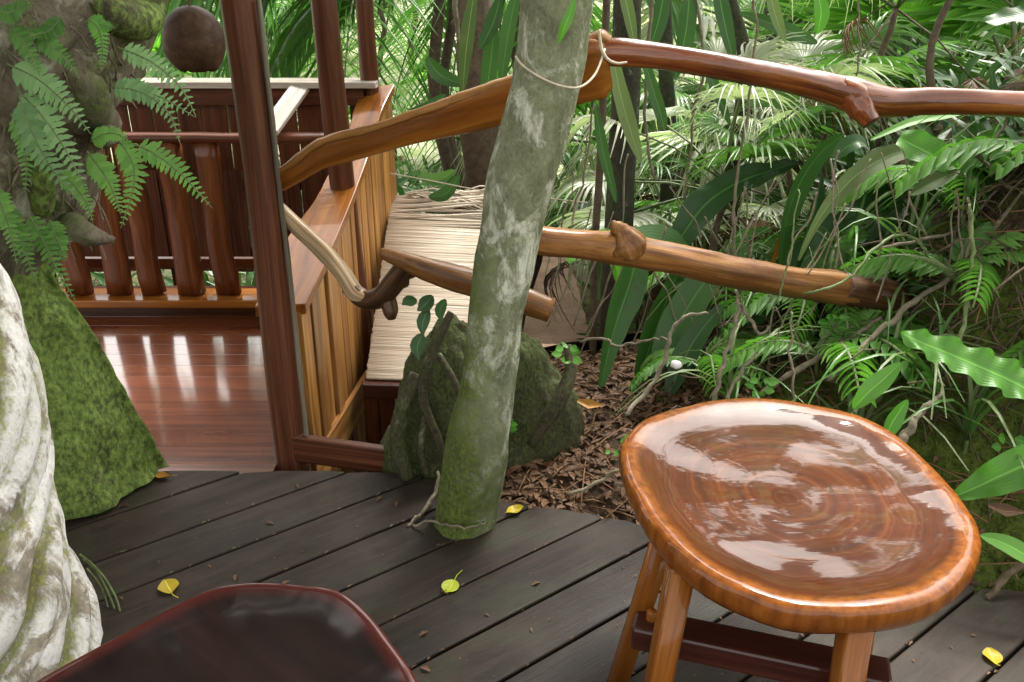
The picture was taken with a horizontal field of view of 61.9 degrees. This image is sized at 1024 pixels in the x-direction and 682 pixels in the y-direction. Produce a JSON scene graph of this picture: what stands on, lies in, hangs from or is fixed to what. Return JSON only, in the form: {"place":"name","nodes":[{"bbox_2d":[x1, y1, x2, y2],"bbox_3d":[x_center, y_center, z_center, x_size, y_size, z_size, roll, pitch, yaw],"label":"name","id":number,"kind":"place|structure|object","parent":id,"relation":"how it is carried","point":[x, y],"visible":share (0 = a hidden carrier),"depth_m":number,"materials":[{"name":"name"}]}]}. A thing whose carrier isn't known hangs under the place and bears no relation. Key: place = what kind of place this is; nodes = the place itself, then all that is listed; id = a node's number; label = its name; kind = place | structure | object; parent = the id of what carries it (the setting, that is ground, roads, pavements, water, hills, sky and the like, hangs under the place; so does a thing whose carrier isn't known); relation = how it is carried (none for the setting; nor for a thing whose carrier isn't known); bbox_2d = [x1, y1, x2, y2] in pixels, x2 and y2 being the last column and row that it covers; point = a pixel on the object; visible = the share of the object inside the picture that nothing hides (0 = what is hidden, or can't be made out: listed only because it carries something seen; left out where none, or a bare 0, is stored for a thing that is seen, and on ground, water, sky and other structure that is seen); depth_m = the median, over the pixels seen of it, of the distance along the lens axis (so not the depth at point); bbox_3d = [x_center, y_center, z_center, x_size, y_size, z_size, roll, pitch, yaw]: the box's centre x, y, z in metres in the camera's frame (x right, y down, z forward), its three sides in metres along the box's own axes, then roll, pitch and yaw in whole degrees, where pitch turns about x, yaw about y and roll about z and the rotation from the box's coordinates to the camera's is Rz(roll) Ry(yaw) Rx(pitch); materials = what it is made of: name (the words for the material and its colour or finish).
{"place":"outdoors","nodes":[
{"label":"outdoors","id":0,"kind":"place"},
{"bbox_2d":[60,286,277,473],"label":"floor","id":1,"kind":"structure","parent":0,"point":[194,384],"depth_m":3.06,"materials":[{"name":"brown wood"}]},
{"bbox_2d":[54,132,323,311],"bbox_3d":[-1.835,-0.478,3.545,2.331,0.771,0.160,0,23,0],"label":"railing","id":2,"kind":"object","parent":1,"relation":"on","point":[190,293],"visible":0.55,"depth_m":3.56,"materials":[{"name":"brown wood"}]},
{"bbox_2d":[57,78,380,267],"bbox_3d":[-1.930,-0.652,3.764,2.740,0.960,0.170,0,23,0],"label":"tall railing","id":3,"kind":"object","parent":1,"relation":"on","point":[212,99],"visible":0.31,"depth_m":3.63,"materials":[{"name":"brown wood"}]},
{"bbox_2d":[274,85,309,135],"bbox_3d":[-0.910,-0.936,3.427,0.076,0.172,0.305,6,24,15],"label":"slanting board","id":4,"kind":"object","parent":3,"relation":"attached to","point":[289,102],"visible":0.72,"depth_m":3.43,"materials":[{"name":"white wood"}]},
{"bbox_2d":[219,0,379,470],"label":"pavilion","id":5,"kind":"structure","parent":1,"relation":"on","point":[245,39],"depth_m":2.35,"materials":[{"name":"brown wood"}]},
{"bbox_2d":[162,0,225,72],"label":"hanging shell","id":6,"kind":"object","parent":5,"relation":"hanging from","point":[193,38],"visible":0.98,"depth_m":2.54,"materials":[{"name":"brown plant"}]},
{"bbox_2d":[255,85,396,473],"bbox_3d":[-0.618,-0.114,3.253,0.181,1.507,1.470,2,23,5],"label":"slatted balustrade","id":7,"kind":"object","parent":5,"relation":"attached to","point":[328,312],"visible":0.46,"depth_m":2.97,"materials":[{"name":"brown wood"}]},
{"bbox_2d":[292,434,384,472],"bbox_3d":[-0.498,0.332,2.509,0.329,0.112,0.030,3,23,7],"label":"kick board","id":8,"kind":"object","parent":5,"relation":"attached to","point":[340,453],"visible":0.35,"depth_m":2.49,"materials":[{"name":"brown wood"}]},
{"bbox_2d":[284,204,414,319],"bbox_3d":[-0.458,-0.221,2.259,0.464,0.288,0.068,10,25,22],"label":"forked branch rail","id":9,"kind":"object","parent":5,"relation":"attached to","point":[389,288],"visible":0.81,"depth_m":2.25,"materials":[{"name":"brown wood"}]},
{"bbox_2d":[379,248,555,321],"bbox_3d":[-0.112,-0.146,2.170,0.446,0.185,0.071,2,23,6],"label":"cut log","id":10,"kind":"object","parent":9,"relation":"on","point":[453,277],"visible":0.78,"depth_m":2.14,"materials":[{"name":"brown wood"}]},
{"bbox_2d":[279,29,612,190],"bbox_3d":[-0.217,-0.540,2.088,0.923,0.432,0.087,6,24,13],"label":"plank rail","id":11,"kind":"object","parent":5,"relation":"attached to","point":[476,108],"visible":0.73,"depth_m":2.08,"materials":[{"name":"orange wood"}]},
{"bbox_2d":[56,0,1023,593],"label":"ground","id":12,"kind":"structure","parent":0,"point":[988,574],"depth_m":2.34,"materials":[{"name":"soil"}]},
{"bbox_2d":[0,263,120,681],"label":"white tree","id":13,"kind":"object","parent":12,"relation":"on","point":[50,618],"visible":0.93,"depth_m":1.55,"materials":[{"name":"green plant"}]},
{"bbox_2d":[80,168,306,285],"bbox_3d":[-2.527,-0.314,4.860,3.747,1.379,0.118,0,23,0],"label":"plank screen","id":14,"kind":"object","parent":12,"relation":"on","point":[234,188],"visible":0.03,"depth_m":4.64,"materials":[{"name":"brown wood"}]},
{"bbox_2d":[151,0,463,213],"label":"feather palm","id":15,"kind":"object","parent":12,"relation":"on","point":[443,144],"visible":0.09,"depth_m":4.76,"materials":[{"name":"green plant"}]},
{"bbox_2d":[179,0,508,163],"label":"feather palm","id":16,"kind":"object","parent":12,"relation":"on","point":[268,29],"visible":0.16,"depth_m":10.54,"materials":[{"name":"green plant"}]},
{"bbox_2d":[182,0,549,327],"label":"feather palm","id":17,"kind":"object","parent":12,"relation":"on","point":[199,3],"visible":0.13,"depth_m":5.45,"materials":[{"name":"green plant"}]},
{"bbox_2d":[362,185,484,443],"bbox_3d":[-0.204,0.161,3.582,0.689,1.405,1.212,0,23,0],"label":"bamboo awning","id":18,"kind":"object","parent":12,"relation":"on","point":[447,236],"visible":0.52,"depth_m":3.37,"materials":[{"name":"brown wood"}]},
{"bbox_2d":[456,0,498,228],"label":"slim tree","id":19,"kind":"object","parent":12,"relation":"on","point":[477,148],"visible":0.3,"depth_m":4.07,"materials":[{"name":"brown plant"}]},
{"bbox_2d":[380,295,584,480],"bbox_3d":[-0.089,0.227,2.479,0.643,0.872,0.442,0,23,0],"label":"mossy rock","id":20,"kind":"object","parent":12,"relation":"on","point":[547,415],"visible":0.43,"depth_m":2.36,"materials":[{"name":"green stone"}]},
{"bbox_2d":[57,45,1023,339],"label":"ground cover","id":21,"kind":"object","parent":12,"relation":"on","point":[993,83],"visible":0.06,"depth_m":3.03,"materials":[{"name":"green plant"}]},
{"bbox_2d":[269,0,709,191],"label":"feather palm","id":22,"kind":"object","parent":21,"relation":"on","point":[293,45],"visible":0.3,"depth_m":5.15,"materials":[{"name":"green plant"}]},
{"bbox_2d":[65,471,1023,681],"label":"deck","id":23,"kind":"structure","parent":12,"relation":"on","point":[576,575],"depth_m":2.02,"materials":[{"name":"grey wood"}]},
{"bbox_2d":[0,0,168,519],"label":"mossy tree","id":24,"kind":"object","parent":23,"relation":"on","point":[108,455],"visible":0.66,"depth_m":2.03,"materials":[{"name":"green plant"}]},
{"bbox_2d":[0,189,75,300],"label":"fern","id":25,"kind":"object","parent":24,"relation":"attached to","point":[55,237],"visible":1,"depth_m":1.75,"materials":[{"name":"green plant"}]},
{"bbox_2d":[0,0,79,79],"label":"fern","id":26,"kind":"object","parent":24,"relation":"attached to","point":[21,39],"visible":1,"depth_m":1.63,"materials":[{"name":"green plant"}]},
{"bbox_2d":[7,60,90,202],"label":"fern","id":27,"kind":"object","parent":24,"relation":"attached to","point":[38,121],"visible":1,"depth_m":1.65,"materials":[{"name":"green plant"}]},
{"bbox_2d":[8,113,128,222],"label":"fern","id":28,"kind":"object","parent":24,"relation":"attached to","point":[101,136],"visible":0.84,"depth_m":1.71,"materials":[{"name":"green plant"}]},
{"bbox_2d":[86,14,115,71],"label":"fern","id":29,"kind":"object","parent":24,"relation":"attached to","point":[99,27],"visible":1,"depth_m":1.62,"materials":[{"name":"green plant"}]},
{"bbox_2d":[86,138,211,228],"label":"fern","id":30,"kind":"object","parent":24,"relation":"attached to","point":[98,167],"visible":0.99,"depth_m":1.70,"materials":[{"name":"green plant"}]},
{"bbox_2d":[109,42,195,143],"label":"fern","id":31,"kind":"object","parent":24,"relation":"attached to","point":[136,89],"visible":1,"depth_m":1.64,"materials":[{"name":"green plant"}]},
{"bbox_2d":[36,583,417,681],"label":"dished stool","id":32,"kind":"object","parent":23,"relation":"on","point":[262,632],"visible":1,"depth_m":1.21,"materials":[{"name":"brown wood"}]},
{"bbox_2d":[433,0,593,541],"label":"lichen tree","id":33,"kind":"object","parent":23,"relation":"on","point":[531,140],"visible":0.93,"depth_m":1.92,"materials":[{"name":"grey plant"}]},
{"bbox_2d":[410,0,519,201],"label":"leaf plant","id":34,"kind":"object","parent":33,"relation":"hanging from","point":[497,53],"visible":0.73,"depth_m":2.98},
{"bbox_2d":[515,30,626,88],"bbox_3d":[0.143,-0.593,1.794,0.261,0.108,0.108,-10,25,-22],"label":"string","id":35,"kind":"object","parent":33,"relation":"attached to","point":[603,53],"visible":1,"depth_m":1.81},
{"bbox_2d":[643,0,655,179],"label":"vine","id":36,"kind":"object","parent":33,"relation":"hanging from","point":[645,86],"visible":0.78,"depth_m":2.52,"materials":[{"name":"brown plant"}]},
{"bbox_2d":[731,0,758,255],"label":"vine","id":37,"kind":"object","parent":33,"relation":"hanging from","point":[743,136],"visible":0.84,"depth_m":2.47,"materials":[{"name":"brown plant"}]},
{"bbox_2d":[117,482,1001,676],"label":"litter specks","id":38,"kind":"object","parent":23,"relation":"on","point":[422,632],"visible":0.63,"depth_m":1.99,"materials":[{"name":"brown plant"}]},
{"bbox_2d":[608,398,980,681],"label":"wooden stool","id":39,"kind":"object","parent":23,"relation":"on","point":[853,533],"visible":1,"depth_m":1.49,"materials":[{"name":"brown wood"}]},
{"bbox_2d":[589,0,610,357],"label":"slim tree","id":40,"kind":"object","parent":12,"relation":"on","point":[598,186],"visible":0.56,"depth_m":2.95,"materials":[{"name":"brown plant"}]},
{"bbox_2d":[598,0,641,350],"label":"slim tree","id":41,"kind":"object","parent":12,"relation":"on","point":[632,76],"visible":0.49,"depth_m":3.05,"materials":[{"name":"brown plant"}]},
{"bbox_2d":[566,228,730,394],"bbox_3d":[0.453,-0.081,2.732,0.565,0.494,0.312,0,23,0],"label":"strap leaf plant","id":42,"kind":"object","parent":12,"relation":"on","point":[627,296],"visible":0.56,"depth_m":2.71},
{"bbox_2d":[655,0,675,295],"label":"slim tree","id":43,"kind":"object","parent":12,"relation":"on","point":[666,84],"visible":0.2,"depth_m":4.23,"materials":[{"name":"brown plant"}]},
{"bbox_2d":[560,171,772,265],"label":"fan palm","id":44,"kind":"object","parent":12,"relation":"on","point":[703,230],"visible":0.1,"depth_m":3.53,"materials":[{"name":"green plant"}]},
{"bbox_2d":[625,311,708,415],"bbox_3d":[0.406,0.055,2.293,0.286,0.236,0.042,-16,28,-33],"label":"root","id":45,"kind":"object","parent":12,"relation":"on","point":[641,397],"visible":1,"depth_m":2.29,"materials":[{"name":"brown plant"}]},
{"bbox_2d":[451,30,918,246],"bbox_3d":[0.900,-0.611,4.724,2.197,2.102,2.103,20,30,39],"label":"fan palm","id":46,"kind":"object","parent":12,"relation":"on","point":[792,54],"visible":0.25,"depth_m":4.48,"materials":[{"name":"green plant"}]},
{"bbox_2d":[544,131,832,331],"bbox_3d":[0.697,-0.362,4.649,1.674,1.598,1.705,-16,28,-33],"label":"fan palm","id":47,"kind":"object","parent":12,"relation":"on","point":[653,292],"visible":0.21,"depth_m":4.53,"materials":[{"name":"green plant"}]},
{"bbox_2d":[544,125,837,301],"bbox_3d":[0.896,-0.540,5.164,1.841,1.548,2.340,0,23,0],"label":"leafy bush","id":48,"kind":"object","parent":12,"relation":"on","point":[828,170],"visible":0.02,"depth_m":4.61,"materials":[{"name":"green plant"}]},
{"bbox_2d":[683,0,704,200],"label":"vine","id":49,"kind":"object","parent":12,"relation":"on","point":[700,84],"visible":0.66,"depth_m":2.81,"materials":[{"name":"brown plant"}]},
{"bbox_2d":[629,326,776,399],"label":"fern","id":50,"kind":"object","parent":12,"relation":"on","point":[716,347],"visible":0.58,"depth_m":2.62,"materials":[{"name":"green plant"}]},
{"bbox_2d":[579,53,842,205],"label":"feather palm","id":51,"kind":"object","parent":12,"relation":"on","point":[713,101],"visible":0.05,"depth_m":5.68,"materials":[{"name":"green plant"}]},
{"bbox_2d":[594,0,829,202],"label":"hanging leaf plant","id":52,"kind":"object","parent":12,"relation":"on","point":[777,23],"visible":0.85,"depth_m":2.64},
{"bbox_2d":[591,88,847,287],"bbox_3d":[0.780,-0.556,3.345,0.973,0.930,1.182,-19,30,-38],"label":"fan palm","id":53,"kind":"object","parent":12,"relation":"on","point":[770,149],"visible":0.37,"depth_m":2.94,"materials":[{"name":"green plant"}]},
{"bbox_2d":[633,177,809,248],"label":"fan palm","id":54,"kind":"object","parent":12,"relation":"on","point":[761,188],"visible":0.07,"depth_m":3.81,"materials":[{"name":"green plant"}]},
{"bbox_2d":[645,226,802,307],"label":"fern","id":55,"kind":"object","parent":12,"relation":"on","point":[773,239],"visible":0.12,"depth_m":3.01,"materials":[{"name":"green plant"}]},
{"bbox_2d":[609,315,840,417],"bbox_3d":[0.607,0.141,2.462,0.610,0.354,0.621,21,31,40],"label":"grass tuft","id":56,"kind":"object","parent":12,"relation":"on","point":[736,388],"visible":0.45,"depth_m":2.42,"materials":[{"name":"green plant"}]},
{"bbox_2d":[545,62,907,302],"bbox_3d":[0.988,-0.474,4.140,1.786,1.605,1.667,0,23,0],"label":"fan palm","id":57,"kind":"object","parent":12,"relation":"on","point":[644,217],"visible":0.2,"depth_m":3.76,"materials":[{"name":"green plant"}]},
{"bbox_2d":[720,0,750,248],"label":"slim tree","id":58,"kind":"object","parent":12,"relation":"on","point":[741,35],"visible":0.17,"depth_m":3.38,"materials":[{"name":"brown plant"}]},
{"bbox_2d":[565,32,908,295],"bbox_3d":[0.669,-0.571,3.040,1.004,0.994,1.146,-8,24,-19],"label":"fan palm","id":59,"kind":"object","parent":12,"relation":"on","point":[740,93],"visible":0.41,"depth_m":2.86,"materials":[{"name":"green plant"}]},
{"bbox_2d":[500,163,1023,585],"bbox_3d":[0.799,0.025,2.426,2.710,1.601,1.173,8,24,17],"label":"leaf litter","id":60,"kind":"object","parent":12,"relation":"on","point":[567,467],"visible":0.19,"depth_m":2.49,"materials":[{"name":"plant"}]},
{"bbox_2d":[759,316,882,397],"bbox_3d":[0.838,0.043,2.320,0.377,0.191,0.023,-8,24,-17],"label":"root","id":61,"kind":"object","parent":60,"relation":"on","point":[800,368],"visible":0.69,"depth_m":2.31,"materials":[{"name":"brown plant"}]},
{"bbox_2d":[636,159,910,334],"bbox_3d":[0.867,-0.325,2.852,1.074,0.497,0.450,-10,25,-22],"label":"broad leaf plant","id":62,"kind":"object","parent":12,"relation":"on","point":[710,200],"visible":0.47,"depth_m":2.88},
{"bbox_2d":[547,147,1000,405],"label":"dangling stalks","id":63,"kind":"object","parent":12,"relation":"on","point":[836,228],"visible":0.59,"depth_m":2.40,"materials":[{"name":"green plant"}]},
{"bbox_2d":[715,257,862,343],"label":"fern","id":64,"kind":"object","parent":12,"relation":"on","point":[729,310],"visible":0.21,"depth_m":2.54,"materials":[{"name":"green plant"}]},
{"bbox_2d":[667,49,911,258],"bbox_3d":[1.067,-0.691,3.528,0.806,0.976,0.959,0,23,0],"label":"fan palm","id":65,"kind":"object","parent":12,"relation":"on","point":[710,119],"visible":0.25,"depth_m":3.36,"materials":[{"name":"green plant"}]},
{"bbox_2d":[585,10,1020,257],"bbox_3d":[1.465,-0.953,5.101,2.497,2.266,2.116,15,27,31],"label":"fan palm","id":66,"kind":"object","parent":12,"relation":"on","point":[685,91],"visible":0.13,"depth_m":4.39,"materials":[{"name":"green plant"}]},
{"bbox_2d":[695,51,920,196],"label":"fan palm","id":67,"kind":"object","parent":12,"relation":"on","point":[731,104],"visible":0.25,"depth_m":3.30,"materials":[{"name":"green plant"}]},
{"bbox_2d":[609,0,1008,155],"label":"fan palm","id":68,"kind":"object","parent":12,"relation":"on","point":[704,22],"visible":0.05,"depth_m":5.58,"materials":[{"name":"green plant"}]},
{"bbox_2d":[603,37,1023,127],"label":"log rail","id":69,"kind":"object","parent":12,"relation":"on","point":[863,103],"visible":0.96,"depth_m":1.96,"materials":[{"name":"red wood"}]},
{"bbox_2d":[748,0,890,170],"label":"fan palm","id":70,"kind":"object","parent":12,"relation":"on","point":[803,13],"visible":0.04,"depth_m":4.84,"materials":[{"name":"green plant"}]},
{"bbox_2d":[721,229,921,341],"bbox_3d":[0.957,-0.140,2.641,0.617,0.328,0.600,-10,25,-23],"label":"fern","id":71,"kind":"object","parent":12,"relation":"on","point":[760,305],"visible":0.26,"depth_m":2.62,"materials":[{"name":"green plant"}]},
{"bbox_2d":[627,163,1023,521],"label":"rootlets","id":72,"kind":"object","parent":12,"relation":"on","point":[1005,279],"visible":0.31,"depth_m":2.25,"materials":[{"name":"plant"}]},
{"bbox_2d":[718,306,939,407],"bbox_3d":[0.900,0.050,2.409,0.490,0.308,0.653,-17,29,-35],"label":"fern","id":73,"kind":"object","parent":12,"relation":"on","point":[780,346],"visible":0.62,"depth_m":2.32,"materials":[{"name":"green plant"}]},
{"bbox_2d":[703,10,964,200],"bbox_3d":[1.214,-0.849,3.497,0.912,0.935,1.009,-21,31,-41],"label":"fan palm","id":74,"kind":"object","parent":12,"relation":"on","point":[897,62],"visible":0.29,"depth_m":3.17,"materials":[{"name":"green plant"}]},
{"bbox_2d":[652,167,1023,591],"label":"moss","id":75,"kind":"object","parent":12,"relation":"on","point":[981,511],"visible":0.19,"depth_m":2.23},
{"bbox_2d":[537,220,910,311],"bbox_3d":[0.578,-0.176,2.240,1.160,0.353,0.144,-6,24,-14],"label":"log rail","id":76,"kind":"object","parent":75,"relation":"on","point":[619,243],"visible":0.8,"depth_m":2.15,"materials":[{"name":"brown wood"}]},
{"bbox_2d":[803,234,927,293],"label":"vine","id":77,"kind":"object","parent":76,"relation":"on","point":[869,252],"visible":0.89,"depth_m":2.25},
{"bbox_2d":[711,289,740,400],"bbox_3d":[0.565,0.023,2.233,0.032,0.271,0.198,10,25,23],"label":"root","id":78,"kind":"object","parent":75,"relation":"on","point":[721,368],"visible":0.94,"depth_m":2.22,"materials":[{"name":"brown plant"}]},
{"bbox_2d":[958,204,976,340],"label":"vine","id":79,"kind":"object","parent":75,"relation":"on","point":[966,303],"visible":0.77,"depth_m":2.13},
{"bbox_2d":[738,185,937,264],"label":"grass tuft","id":80,"kind":"object","parent":12,"relation":"on","point":[853,232],"visible":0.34,"depth_m":2.65,"materials":[{"name":"green plant"}]},
{"bbox_2d":[771,115,959,267],"bbox_3d":[1.202,-0.403,2.569,0.741,0.511,0.394,-6,24,-13],"label":"arching leaf plant","id":81,"kind":"object","parent":12,"relation":"on","point":[918,145],"visible":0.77,"depth_m":2.47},
{"bbox_2d":[748,0,987,146],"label":"fan palm","id":82,"kind":"object","parent":12,"relation":"on","point":[892,17],"visible":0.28,"depth_m":3.06,"materials":[{"name":"green plant"}]},
{"bbox_2d":[852,362,908,433],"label":"oval leaf plant","id":83,"kind":"object","parent":12,"relation":"on","point":[874,386],"visible":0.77,"depth_m":1.98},
{"bbox_2d":[773,189,998,273],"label":"grass tuft","id":84,"kind":"object","parent":12,"relation":"on","point":[911,230],"visible":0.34,"depth_m":2.55,"materials":[{"name":"green plant"}]},
{"bbox_2d":[773,276,1008,417],"bbox_3d":[0.983,0.056,2.291,0.627,0.360,0.684,0,23,0],"label":"grass tuft","id":85,"kind":"object","parent":12,"relation":"on","point":[897,334],"visible":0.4,"depth_m":2.27,"materials":[{"name":"green plant"}]},
{"bbox_2d":[767,2,1023,87],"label":"fan palm","id":86,"kind":"object","parent":12,"relation":"on","point":[984,46],"visible":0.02,"depth_m":4.72,"materials":[{"name":"green plant"}]},
{"bbox_2d":[777,288,1023,419],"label":"grass tuft","id":87,"kind":"object","parent":12,"relation":"on","point":[935,367],"visible":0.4,"depth_m":2.16,"materials":[{"name":"green plant"}]},
{"bbox_2d":[784,352,1023,470],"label":"grass tuft","id":88,"kind":"object","parent":12,"relation":"on","point":[876,416],"visible":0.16,"depth_m":2.21,"materials":[{"name":"green plant"}]},
{"bbox_2d":[793,0,1023,169],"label":"fan palm","id":89,"kind":"object","parent":12,"relation":"on","point":[838,17],"visible":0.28,"depth_m":3.96,"materials":[{"name":"green plant"}]},
{"bbox_2d":[898,379,944,442],"bbox_3d":[0.966,0.181,2.016,0.223,0.119,0.034,-20,30,-39],"label":"root","id":90,"kind":"object","parent":12,"relation":"on","point":[907,432],"visible":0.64,"depth_m":1.98,"materials":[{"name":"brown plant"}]},
{"bbox_2d":[826,187,1023,381],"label":"root","id":91,"kind":"object","parent":12,"relation":"on","point":[894,320],"visible":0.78,"depth_m":2.28,"materials":[{"name":"brown plant"}]},
{"bbox_2d":[831,320,1023,468],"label":"grass tuft","id":92,"kind":"object","parent":12,"relation":"on","point":[974,409],"visible":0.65,"depth_m":2.12,"materials":[{"name":"green plant"}]},
{"bbox_2d":[833,0,1023,130],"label":"fan palm","id":93,"kind":"object","parent":12,"relation":"on","point":[929,65],"visible":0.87,"depth_m":2.83,"materials":[{"name":"green plant"}]},
{"bbox_2d":[835,124,1023,221],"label":"fern","id":94,"kind":"object","parent":12,"relation":"on","point":[895,173],"visible":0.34,"depth_m":2.64,"materials":[{"name":"green plant"}]},
{"bbox_2d":[839,216,1023,313],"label":"fern","id":95,"kind":"object","parent":12,"relation":"on","point":[903,260],"visible":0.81,"depth_m":2.30,"materials":[{"name":"green plant"}]},
{"bbox_2d":[873,135,1023,232],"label":"grass tuft","id":96,"kind":"object","parent":12,"relation":"on","point":[969,183],"visible":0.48,"depth_m":2.36,"materials":[{"name":"green plant"}]},
{"bbox_2d":[878,0,1023,75],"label":"fan palm","id":97,"kind":"object","parent":12,"relation":"on","point":[974,13],"visible":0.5,"depth_m":3.66,"materials":[{"name":"green plant"}]},
{"bbox_2d":[892,136,1021,206],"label":"fern","id":98,"kind":"object","parent":12,"relation":"on","point":[966,150],"visible":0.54,"depth_m":2.24,"materials":[{"name":"green plant"}]},
{"bbox_2d":[901,329,1023,398],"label":"wavy leaf fern","id":99,"kind":"object","parent":12,"relation":"on","point":[982,366],"visible":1,"depth_m":1.90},
{"bbox_2d":[955,444,1023,575],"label":"leaves","id":100,"kind":"object","parent":12,"relation":"on","point":[1001,474],"visible":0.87,"depth_m":1.84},
{"bbox_2d":[988,143,1023,179],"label":"fern","id":101,"kind":"object","parent":12,"relation":"on","point":[1003,166],"visible":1,"depth_m":2.15,"materials":[{"name":"green plant"}]},
{"bbox_2d":[521,256,641,352],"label":"path","id":102,"kind":"structure","parent":0,"point":[552,335],"depth_m":5.89,"materials":[{"name":"soil"}]},
{"bbox_2d":[982,3,1023,25],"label":"leaf","id":103,"kind":"object","parent":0,"point":[1003,15],"visible":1,"depth_m":1.78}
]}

